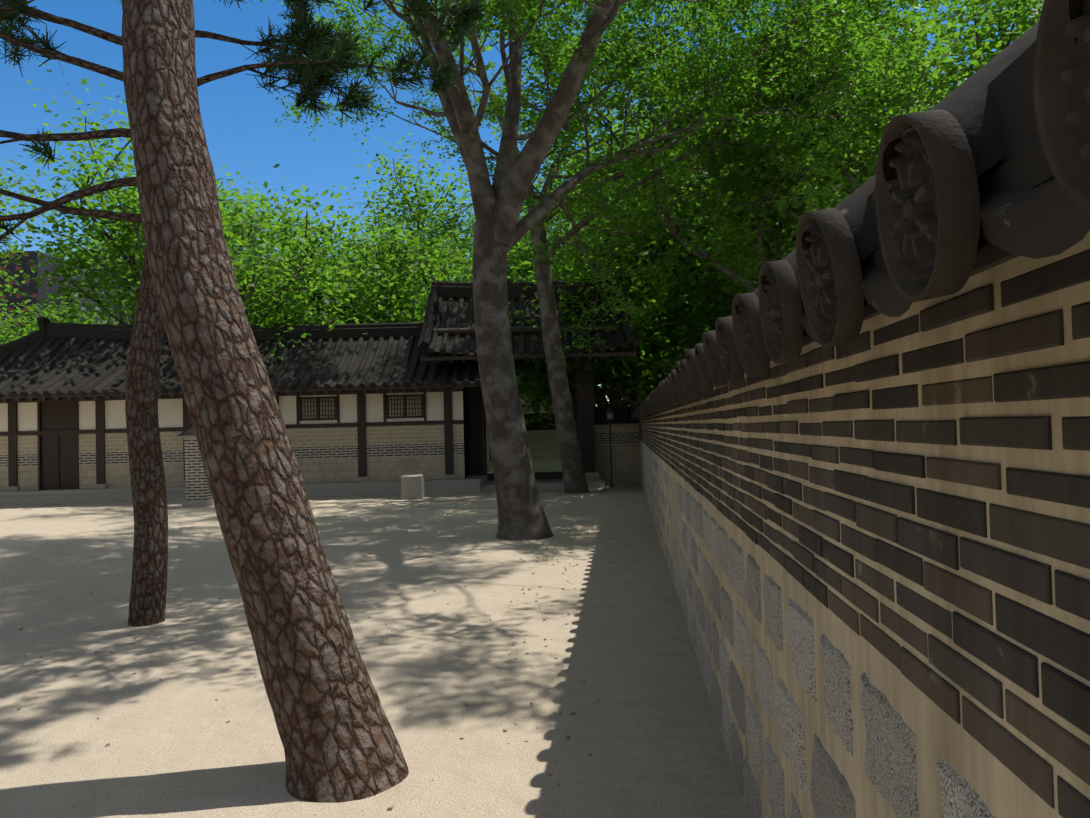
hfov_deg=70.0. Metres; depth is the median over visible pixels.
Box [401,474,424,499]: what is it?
stone block
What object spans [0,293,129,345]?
tree
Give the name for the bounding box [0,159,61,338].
tree
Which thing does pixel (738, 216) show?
tree
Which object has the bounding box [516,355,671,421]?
tree
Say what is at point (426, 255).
tree
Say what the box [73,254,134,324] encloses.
grey city tower
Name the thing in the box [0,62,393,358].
tree
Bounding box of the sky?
[0,0,1034,405]
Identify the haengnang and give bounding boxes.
[0,383,489,504]
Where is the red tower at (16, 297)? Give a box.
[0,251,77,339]
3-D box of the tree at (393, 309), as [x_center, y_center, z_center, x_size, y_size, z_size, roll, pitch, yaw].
[-3.176,-4.541,32.851,15.162,14.382,15.652,-1,-1,-1]
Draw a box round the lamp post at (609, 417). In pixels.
[605,407,613,486]
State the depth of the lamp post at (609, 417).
21.15 m
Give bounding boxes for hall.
[489,392,560,460]
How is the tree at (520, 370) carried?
on the ground
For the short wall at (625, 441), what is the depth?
23.05 m
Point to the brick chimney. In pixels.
(197, 491)
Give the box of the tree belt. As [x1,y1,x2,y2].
[39,230,120,300]
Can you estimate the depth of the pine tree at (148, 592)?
7.11 m
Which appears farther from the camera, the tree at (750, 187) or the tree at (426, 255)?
the tree at (426, 255)
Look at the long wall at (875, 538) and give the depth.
1.35 m
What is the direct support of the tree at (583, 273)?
on the ground
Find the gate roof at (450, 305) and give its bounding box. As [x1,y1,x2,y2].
[416,276,638,372]
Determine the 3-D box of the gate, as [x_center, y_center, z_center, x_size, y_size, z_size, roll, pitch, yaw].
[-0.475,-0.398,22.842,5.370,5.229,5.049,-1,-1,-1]
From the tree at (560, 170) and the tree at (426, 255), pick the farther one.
the tree at (426, 255)
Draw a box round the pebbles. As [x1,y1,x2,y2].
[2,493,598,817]
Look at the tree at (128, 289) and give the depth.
33.40 m
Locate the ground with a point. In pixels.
(646, 731)
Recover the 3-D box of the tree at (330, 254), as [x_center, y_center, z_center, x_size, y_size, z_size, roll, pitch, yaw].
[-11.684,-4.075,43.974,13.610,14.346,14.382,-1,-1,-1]
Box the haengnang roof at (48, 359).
[0,317,479,398]
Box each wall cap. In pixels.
[594,405,638,423]
[630,0,1089,421]
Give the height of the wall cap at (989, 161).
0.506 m
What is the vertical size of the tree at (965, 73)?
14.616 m
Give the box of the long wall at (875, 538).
[639,230,1089,817]
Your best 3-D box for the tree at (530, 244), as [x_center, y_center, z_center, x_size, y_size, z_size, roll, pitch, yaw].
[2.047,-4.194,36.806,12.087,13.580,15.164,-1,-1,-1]
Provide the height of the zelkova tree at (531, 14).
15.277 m
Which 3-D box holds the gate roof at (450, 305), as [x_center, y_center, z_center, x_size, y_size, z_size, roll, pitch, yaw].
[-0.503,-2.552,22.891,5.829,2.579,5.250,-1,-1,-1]
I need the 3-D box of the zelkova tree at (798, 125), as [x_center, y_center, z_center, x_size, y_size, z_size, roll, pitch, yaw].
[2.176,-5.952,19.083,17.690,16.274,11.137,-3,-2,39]
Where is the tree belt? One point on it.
(77, 248)
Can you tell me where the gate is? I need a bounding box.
[424,324,628,490]
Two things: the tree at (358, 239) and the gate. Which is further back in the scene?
the tree at (358, 239)
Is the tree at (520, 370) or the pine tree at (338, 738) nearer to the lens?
the pine tree at (338, 738)
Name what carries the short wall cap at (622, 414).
on the short wall at (625, 441)
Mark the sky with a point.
(238, 117)
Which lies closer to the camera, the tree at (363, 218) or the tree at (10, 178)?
the tree at (10, 178)
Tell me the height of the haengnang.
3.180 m
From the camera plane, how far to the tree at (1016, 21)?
21.64 m
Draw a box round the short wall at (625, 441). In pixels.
[594,423,640,481]
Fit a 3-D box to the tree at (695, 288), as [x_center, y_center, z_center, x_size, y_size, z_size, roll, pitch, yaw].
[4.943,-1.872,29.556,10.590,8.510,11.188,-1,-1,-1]
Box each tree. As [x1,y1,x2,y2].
[0,0,490,626]
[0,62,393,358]
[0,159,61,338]
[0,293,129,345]
[50,142,337,324]
[122,0,408,802]
[223,182,461,324]
[243,203,413,318]
[260,0,1038,493]
[282,0,939,540]
[292,124,592,393]
[316,212,528,322]
[332,190,586,282]
[457,173,632,281]
[475,0,1031,298]
[477,252,756,426]
[493,84,862,326]
[507,145,791,350]
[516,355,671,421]
[517,290,731,427]
[535,109,746,312]
[579,7,946,282]
[589,261,752,396]
[624,0,1043,274]
[647,27,775,311]
[793,0,1043,181]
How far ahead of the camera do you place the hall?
39.95 m
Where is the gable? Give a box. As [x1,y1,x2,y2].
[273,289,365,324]
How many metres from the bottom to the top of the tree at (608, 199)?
16.028 m
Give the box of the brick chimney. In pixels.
[177,427,213,506]
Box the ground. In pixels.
[0,461,747,817]
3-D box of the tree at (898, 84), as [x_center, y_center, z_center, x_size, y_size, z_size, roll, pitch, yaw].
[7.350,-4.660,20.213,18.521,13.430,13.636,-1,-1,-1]
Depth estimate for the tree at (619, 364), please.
23.26 m

